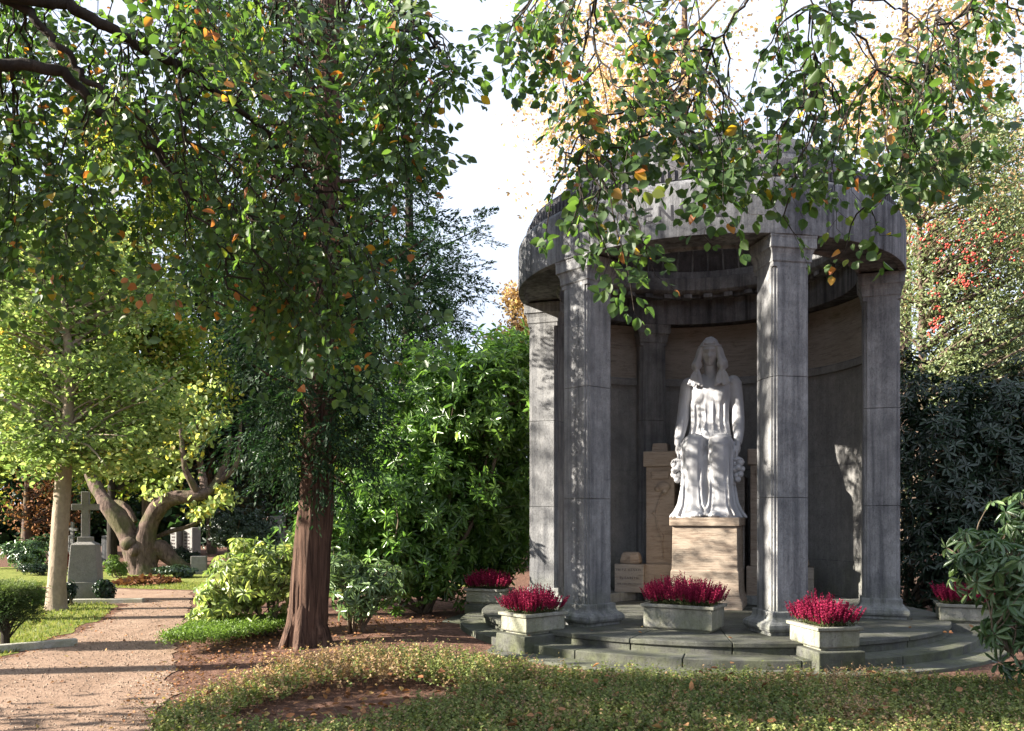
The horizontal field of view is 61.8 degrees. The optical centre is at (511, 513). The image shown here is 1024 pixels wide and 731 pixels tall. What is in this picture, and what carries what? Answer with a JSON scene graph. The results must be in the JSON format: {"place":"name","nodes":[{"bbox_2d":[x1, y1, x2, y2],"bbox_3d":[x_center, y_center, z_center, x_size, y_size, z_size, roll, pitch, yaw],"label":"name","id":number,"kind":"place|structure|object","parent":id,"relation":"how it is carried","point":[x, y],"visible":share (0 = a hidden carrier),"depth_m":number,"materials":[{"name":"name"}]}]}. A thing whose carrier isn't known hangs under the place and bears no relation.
{"place":"outdoors","nodes":[
{"label":"outdoors","id":0,"kind":"place"},
{"bbox_2d":[0,589,193,730],"bbox_3d":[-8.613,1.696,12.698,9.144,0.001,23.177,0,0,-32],"label":"path","id":1,"kind":"structure","parent":0,"point":[165,596],"depth_m":9.00,"materials":[{"name":"beige gravel"}]},
{"bbox_2d":[0,605,126,660],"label":"fallen leaves","id":2,"kind":"object","parent":1,"relation":"on","point":[67,631],"visible":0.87,"depth_m":12.39,"materials":[{"name":"brown plant"}]},
{"bbox_2d":[0,580,280,655],"bbox_3d":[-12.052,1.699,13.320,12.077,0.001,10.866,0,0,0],"label":"lawn","id":3,"kind":"structure","parent":0,"point":[96,619],"depth_m":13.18,"materials":[{"name":"green plant"}]},
{"bbox_2d":[0,576,50,643],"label":"clipped yew","id":4,"kind":"object","parent":3,"relation":"on","point":[13,604],"visible":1,"depth_m":10.72,"materials":[{"name":"green plant"}]},
{"bbox_2d":[66,580,78,605],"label":"bush","id":5,"kind":"object","parent":3,"relation":"on","point":[71,590],"visible":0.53,"depth_m":15.71,"materials":[{"name":"green plant"}]},
{"bbox_2d":[66,492,102,598],"bbox_3d":[-8.303,0.660,16.663,0.600,2.160,0.600,0,0,-14],"label":"stone cross","id":6,"kind":"object","parent":3,"relation":"on","point":[85,570],"visible":0.86,"depth_m":16.46,"materials":[{"name":"stone"}]},
{"bbox_2d":[7,580,184,727],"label":"fallen leaves","id":7,"kind":"object","parent":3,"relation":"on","point":[37,726],"visible":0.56,"depth_m":10.52,"materials":[{"name":"brown plant"}]},
{"bbox_2d":[0,189,212,610],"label":"young tree","id":8,"kind":"object","parent":3,"relation":"on","point":[64,450],"visible":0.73,"depth_m":14.94,"materials":[{"name":"green plant"}]},
{"bbox_2d":[73,598,143,603],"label":"grave kerb","id":9,"kind":"structure","parent":3,"relation":"on","point":[121,600],"depth_m":16.14,"materials":[{"name":"stone"}]},
{"bbox_2d":[0,567,464,600],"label":"back lawn","id":10,"kind":"structure","parent":0,"point":[8,572],"depth_m":22.61,"materials":[{"name":"green plant"}]},
{"bbox_2d":[0,533,49,571],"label":"bush","id":11,"kind":"object","parent":10,"relation":"on","point":[20,552],"visible":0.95,"depth_m":24.80,"materials":[{"name":"green plant"}]},
{"bbox_2d":[16,562,47,574],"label":"bush","id":12,"kind":"object","parent":10,"relation":"on","point":[36,568],"visible":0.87,"depth_m":23.35,"materials":[{"name":"green plant"}]},
{"bbox_2d":[0,184,64,520],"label":"broadleaf tree","id":13,"kind":"object","parent":10,"relation":"on","point":[2,470],"visible":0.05,"depth_m":25.44,"materials":[{"name":"green plant"}]},
{"bbox_2d":[102,554,129,577],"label":"bush","id":14,"kind":"object","parent":10,"relation":"on","point":[116,566],"visible":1,"depth_m":22.43,"materials":[{"name":"green plant"}]},
{"bbox_2d":[31,263,209,559],"bbox_3d":[-11.490,-2.912,25.152,5.212,9.424,3.683,0,0,0],"label":"broadleaf tree","id":15,"kind":"object","parent":10,"relation":"on","point":[113,488],"visible":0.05,"depth_m":24.94,"materials":[{"name":"green plant"}]},
{"bbox_2d":[6,74,247,516],"bbox_3d":[-11.908,-6.006,26.892,7.484,15.612,5.645,0,0,-35],"label":"broadleaf tree","id":16,"kind":"object","parent":10,"relation":"on","point":[174,348],"visible":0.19,"depth_m":26.68,"materials":[{"name":"green plant"}]},
{"bbox_2d":[111,572,181,585],"bbox_3d":[-8.848,1.613,20.718,1.699,0.374,1.783,0,0,0],"label":"leaf pile","id":17,"kind":"object","parent":10,"relation":"on","point":[142,579],"visible":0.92,"depth_m":20.35,"materials":[{"name":"brown plant"}]},
{"bbox_2d":[83,372,243,574],"bbox_3d":[-9.948,-0.943,24.047,4.741,5.969,1.767,0,0,0],"label":"leaning tree","id":18,"kind":"object","parent":10,"relation":"on","point":[144,549],"visible":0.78,"depth_m":23.81,"materials":[{"name":"brown plant"}]},
{"bbox_2d":[151,564,198,577],"bbox_3d":[-8.928,1.532,22.679,1.056,0.384,1.061,0,0,-38],"label":"ivy patch","id":19,"kind":"object","parent":10,"relation":"on","point":[176,570],"visible":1,"depth_m":22.44,"materials":[{"name":"green plant"}]},
{"bbox_2d":[191,556,206,573],"bbox_3d":[-8.779,1.455,24.000,0.524,0.510,0.420,0,0,-12],"label":"gravestone","id":20,"kind":"object","parent":10,"relation":"on","point":[199,563],"visible":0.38,"depth_m":23.86,"materials":[{"name":"stone"}]},
{"bbox_2d":[198,503,281,559],"bbox_3d":[-8.262,0.675,26.063,2.461,2.068,1.835,0,0,0],"label":"bush","id":21,"kind":"object","parent":10,"relation":"on","point":[226,526],"visible":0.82,"depth_m":25.70,"materials":[{"name":"green plant"}]},
{"bbox_2d":[270,516,285,546],"bbox_3d":[-7.397,0.898,27.000,0.560,1.625,0.370,0,0,0],"label":"gravestone","id":22,"kind":"object","parent":10,"relation":"on","point":[279,522],"visible":0.16,"depth_m":26.88,"materials":[{"name":"stone"}]},
{"bbox_2d":[0,517,1023,730],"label":"ground","id":23,"kind":"structure","parent":0,"point":[450,633],"depth_m":10.23,"materials":[{"name":"soil"}]},
{"bbox_2d":[0,470,36,524],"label":"broadleaf tree","id":24,"kind":"object","parent":23,"relation":"on","point":[9,490],"visible":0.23,"depth_m":36.55,"materials":[{"name":"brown plant"}]},
{"bbox_2d":[0,638,77,652],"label":"grave kerb","id":25,"kind":"structure","parent":23,"relation":"on","point":[24,646],"depth_m":10.69,"materials":[{"name":"stone"}]},
{"bbox_2d":[0,462,98,540],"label":"broadleaf tree","id":26,"kind":"object","parent":23,"relation":"on","point":[29,523],"visible":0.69,"depth_m":32.92,"materials":[{"name":"brown plant"}]},
{"bbox_2d":[68,522,77,565],"bbox_3d":[-14.126,0.988,27.500,0.340,1.425,0.250,0,0,0],"label":"white cross","id":27,"kind":"object","parent":23,"relation":"on","point":[72,529],"visible":0.39,"depth_m":27.46,"materials":[{"name":"white stone"}]},
{"bbox_2d":[6,184,181,535],"bbox_3d":[-17.361,-5.792,34.041,8.898,15.183,6.700,0,0,0],"label":"broadleaf tree","id":28,"kind":"object","parent":23,"relation":"on","point":[94,514],"depth_m":34.37,"materials":[{"name":"green plant"}]},
{"bbox_2d":[102,536,106,565],"bbox_3d":[-13.248,1.223,28.000,0.356,0.973,0.420,0,0,0],"label":"gravestone","id":29,"kind":"object","parent":23,"relation":"on","point":[104,547],"visible":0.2,"depth_m":27.85,"materials":[{"name":"stone"}]},
{"bbox_2d":[92,578,117,598],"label":"bush","id":30,"kind":"object","parent":23,"relation":"on","point":[105,588],"visible":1,"depth_m":16.24,"materials":[{"name":"green plant"}]},
{"bbox_2d":[171,528,182,548],"bbox_3d":[-11.716,1.108,30.000,0.404,1.205,0.520,0,0,25],"label":"gravestone","id":31,"kind":"object","parent":23,"relation":"on","point":[176,538],"visible":0.36,"depth_m":29.84,"materials":[{"name":"stone"}]},
{"bbox_2d":[173,544,205,564],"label":"bush","id":32,"kind":"object","parent":23,"relation":"on","point":[184,554],"visible":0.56,"depth_m":26.75,"materials":[{"name":"green plant"}]},
{"bbox_2d":[183,527,200,555],"bbox_3d":[-11.226,1.108,30.000,0.562,1.205,0.520,0,0,25],"label":"gravestone","id":33,"kind":"object","parent":23,"relation":"on","point":[192,537],"visible":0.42,"depth_m":29.85,"materials":[{"name":"stone"}]},
{"bbox_2d":[99,646,284,728],"bbox_3d":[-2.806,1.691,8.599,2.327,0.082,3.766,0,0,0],"label":"fallen leaves","id":34,"kind":"object","parent":23,"relation":"on","point":[154,701],"visible":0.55,"depth_m":8.76,"materials":[{"name":"brown plant"}]},
{"bbox_2d":[152,143,282,553],"bbox_3d":[-12.407,-6.681,36.234,7.526,16.963,7.207,0,0,0],"label":"broadleaf tree","id":35,"kind":"object","parent":23,"relation":"on","point":[210,476],"visible":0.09,"depth_m":35.55,"materials":[{"name":"green plant"}]},
{"bbox_2d":[154,611,287,645],"bbox_3d":[-3.767,1.501,11.429,1.316,0.267,2.608,0,0,22],"label":"box edging","id":36,"kind":"object","parent":23,"relation":"on","point":[199,630],"visible":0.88,"depth_m":10.84,"materials":[{"name":"green plant"}]},
{"bbox_2d":[185,532,294,635],"bbox_3d":[-3.629,1.000,11.991,1.731,1.448,1.667,0,0,0],"label":"rhododendron bush","id":37,"kind":"object","parent":23,"relation":"on","point":[251,580],"visible":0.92,"depth_m":11.71,"materials":[{"name":"green plant"}]},
{"bbox_2d":[0,0,489,414],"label":"beech tree","id":38,"kind":"object","parent":23,"relation":"on","point":[27,68],"visible":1,"depth_m":5.49,"materials":[{"name":"green plant"}]},
{"bbox_2d":[188,196,352,542],"bbox_3d":[-8.880,-5.381,33.463,7.302,14.362,5.643,0,0,0],"label":"broadleaf tree","id":39,"kind":"object","parent":23,"relation":"on","point":[259,490],"visible":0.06,"depth_m":32.65,"materials":[{"name":"green plant"}]},
{"bbox_2d":[145,0,472,650],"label":"conifer tree","id":40,"kind":"object","parent":23,"relation":"on","point":[307,614],"visible":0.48,"depth_m":10.57,"materials":[{"name":"green plant"}]},
{"bbox_2d":[179,615,448,667],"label":"fallen leaves","id":41,"kind":"object","parent":23,"relation":"on","point":[332,623],"visible":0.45,"depth_m":10.86,"materials":[{"name":"brown plant"}]},
{"bbox_2d":[272,210,395,495],"bbox_3d":[-5.281,-4.649,30.056,6.313,12.898,6.696,0,0,0],"label":"broadleaf tree","id":42,"kind":"object","parent":23,"relation":"on","point":[341,415],"visible":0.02,"depth_m":29.49,"materials":[{"name":"green plant"}]},
{"bbox_2d":[236,686,461,729],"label":"fallen leaves","id":43,"kind":"object","parent":23,"relation":"on","point":[327,691],"visible":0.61,"depth_m":7.43,"materials":[{"name":"brown plant"}]},
{"bbox_2d":[329,546,406,633],"bbox_3d":[-2.019,1.080,11.511,1.243,1.270,1.199,0,0,0],"label":"rhododendron bush","id":44,"kind":"object","parent":23,"relation":"on","point":[374,588],"visible":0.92,"depth_m":11.39,"materials":[{"name":"green plant"}]},
{"bbox_2d":[263,318,529,616],"bbox_3d":[-1.256,-0.810,14.419,5.120,5.099,3.370,0,0,-39],"label":"laurel bush","id":45,"kind":"object","parent":23,"relation":"on","point":[440,519],"visible":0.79,"depth_m":14.01,"materials":[{"name":"green plant"}]},
{"bbox_2d":[339,85,508,592],"bbox_3d":[-2.091,-3.574,18.111,4.083,10.751,3.596,0,0,0],"label":"conifer tree","id":46,"kind":"object","parent":23,"relation":"on","point":[409,206],"visible":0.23,"depth_m":17.89,"materials":[{"name":"green plant"}]},
{"bbox_2d":[339,407,529,474],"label":"broadleaf tree","id":47,"kind":"object","parent":23,"relation":"on","point":[366,449],"depth_m":26.05,"materials":[{"name":"green plant"}]},
{"bbox_2d":[0,365,937,545],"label":"wood","id":48,"kind":"object","parent":23,"relation":"on","point":[169,520],"visible":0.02,"depth_m":45.22,"materials":[{"name":"plant"}]},
{"bbox_2d":[472,275,529,555],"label":"broadleaf tree","id":49,"kind":"object","parent":23,"relation":"on","point":[513,303],"visible":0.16,"depth_m":29.88,"materials":[{"name":"orange plant"}]},
{"bbox_2d":[137,636,1023,730],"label":"ground cover","id":50,"kind":"object","parent":23,"relation":"on","point":[166,721],"depth_m":7.06,"materials":[{"name":"green plant"}]},
{"bbox_2d":[206,653,1019,730],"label":"fallen leaves","id":51,"kind":"object","parent":50,"relation":"on","point":[691,687],"visible":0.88,"depth_m":7.08,"materials":[{"name":"brown plant"}]},
{"bbox_2d":[495,0,779,221],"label":"broadleaf tree","id":52,"kind":"object","parent":23,"relation":"on","point":[683,24],"visible":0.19,"depth_m":23.84,"materials":[{"name":"orange plant"}]},
{"bbox_2d":[442,131,1006,678],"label":"rotunda","id":53,"kind":"structure","parent":23,"relation":"on","point":[814,361],"depth_m":11.51,"materials":[{"name":"stone"}]},
{"bbox_2d":[464,586,514,604],"bbox_3d":[-0.362,1.335,13.850,0.689,0.253,0.529,0,0,20],"label":"planter","id":54,"kind":"object","parent":53,"relation":"on","point":[487,596],"visible":0.68,"depth_m":13.64,"materials":[{"name":"stone"}]},
{"bbox_2d":[463,568,513,588],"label":"heather plant","id":55,"kind":"object","parent":54,"relation":"on","point":[491,579],"visible":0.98,"depth_m":13.71,"materials":[{"name":"plant"}]},
{"bbox_2d":[498,609,567,635],"bbox_3d":[0.259,1.335,10.527,0.689,0.253,0.529,0,0,-40],"label":"planter","id":56,"kind":"object","parent":53,"relation":"on","point":[528,624],"visible":0.76,"depth_m":10.33,"materials":[{"name":"stone"}]},
{"bbox_2d":[495,582,569,613],"bbox_3d":[0.265,1.069,10.520,0.782,0.419,0.656,0,0,-40],"label":"heather plant","id":57,"kind":"object","parent":56,"relation":"on","point":[523,601],"visible":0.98,"depth_m":10.39,"materials":[{"name":"plant"}]},
{"bbox_2d":[615,552,644,592],"bbox_3d":[1.973,0.965,14.126,0.480,0.650,0.403,0,0,20],"label":"memorial stone","id":58,"kind":"object","parent":53,"relation":"on","point":[630,572],"visible":1,"depth_m":13.96,"materials":[{"name":"grey stone"}]},
{"bbox_2d":[640,601,726,633],"bbox_3d":[2.120,1.272,10.550,0.920,0.323,0.579,0,0,30],"label":"planter","id":59,"kind":"object","parent":53,"relation":"on","point":[688,618],"visible":0.88,"depth_m":10.32,"materials":[{"name":"stone"}]},
{"bbox_2d":[639,570,730,606],"bbox_3d":[2.115,0.947,10.540,1.079,0.487,0.763,0,0,30],"label":"heather plant","id":60,"kind":"object","parent":59,"relation":"on","point":[695,593],"visible":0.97,"depth_m":10.40,"materials":[{"name":"pink plant"}]},
{"bbox_2d":[643,443,756,610],"bbox_3d":[3.146,0.140,13.547,2.220,2.580,1.710,0,0,20],"label":"pedestal","id":61,"kind":"object","parent":53,"relation":"on","point":[715,550],"visible":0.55,"depth_m":13.40,"materials":[{"name":"brown stone"}]},
{"bbox_2d":[669,337,746,517],"bbox_3d":[3.055,-1.353,13.298,1.185,2.859,1.053,0,0,20],"label":"statue","id":62,"kind":"object","parent":61,"relation":"on","point":[708,468],"visible":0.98,"depth_m":13.20,"materials":[{"name":"white stone"}]},
{"bbox_2d":[528,625,972,637],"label":"fallen leaves","id":63,"kind":"object","parent":53,"relation":"on","point":[908,627],"visible":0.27,"depth_m":10.23,"materials":[{"name":"brown plant"}]},
{"bbox_2d":[808,560,813,597],"bbox_3d":[4.420,0.965,13.333,0.540,0.650,0.400,0,0,20],"label":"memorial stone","id":64,"kind":"object","parent":53,"relation":"on","point":[810,578],"visible":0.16,"depth_m":13.07,"materials":[{"name":"grey stone"}]},
{"bbox_2d":[786,620,863,650],"bbox_3d":[3.416,1.335,9.378,0.529,0.253,0.690,0,0,-10],"label":"planter","id":65,"kind":"object","parent":53,"relation":"on","point":[845,637],"visible":0.81,"depth_m":9.09,"materials":[{"name":"stone"}]},
{"bbox_2d":[785,588,865,626],"bbox_3d":[3.409,1.044,9.384,0.636,0.467,0.863,0,0,-10],"label":"heather plant","id":66,"kind":"object","parent":65,"relation":"on","point":[827,610],"visible":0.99,"depth_m":9.21,"materials":[{"name":"pink plant"}]},
{"bbox_2d":[933,600,989,623],"bbox_3d":[6.075,1.335,11.507,0.689,0.253,0.529,0,0,20],"label":"planter","id":67,"kind":"object","parent":53,"relation":"on","point":[962,613],"visible":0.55,"depth_m":11.31,"materials":[{"name":"stone"}]},
{"bbox_2d":[929,581,994,604],"bbox_3d":[6.068,1.081,11.492,0.812,0.392,0.637,0,0,20],"label":"heather plant","id":68,"kind":"object","parent":67,"relation":"in","point":[948,595],"visible":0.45,"depth_m":11.42,"materials":[{"name":"pink plant"}]},
{"bbox_2d":[468,0,1023,335],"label":"beech tree","id":69,"kind":"object","parent":23,"relation":"on","point":[726,184],"visible":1,"depth_m":4.86,"materials":[{"name":"green plant"}]},
{"bbox_2d":[763,0,1023,569],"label":"broadleaf tree","id":70,"kind":"object","parent":23,"relation":"on","point":[906,31],"visible":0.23,"depth_m":23.75,"materials":[{"name":"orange plant"}]},
{"bbox_2d":[853,72,1023,589],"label":"holly tree","id":71,"kind":"object","parent":23,"relation":"on","point":[948,359],"visible":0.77,"depth_m":17.16,"materials":[{"name":"green plant"}]},
{"bbox_2d":[899,336,1023,619],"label":"laurel bush","id":72,"kind":"object","parent":23,"relation":"on","point":[951,433],"visible":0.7,"depth_m":13.98,"materials":[{"name":"green plant"}]},
{"bbox_2d":[901,315,1023,529],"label":"broadleaf tree","id":73,"kind":"object","parent":23,"relation":"on","point":[983,389],"visible":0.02,"depth_m":21.17,"materials":[{"name":"green plant"}]},
{"bbox_2d":[941,490,1023,683],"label":"rhododendron bush","id":74,"kind":"object","parent":23,"relation":"on","point":[981,555],"visible":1,"depth_m":7.65,"materials":[{"name":"green plant"}]},
{"bbox_2d":[963,168,1023,337],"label":"broadleaf tree","id":75,"kind":"object","parent":23,"relation":"on","point":[1003,236],"visible":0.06,"depth_m":27.04,"materials":[{"name":"green plant"}]},
{"bbox_2d":[0,0,1023,516],"label":"sky","id":76,"kind":"structure","parent":0,"point":[482,136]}
]}

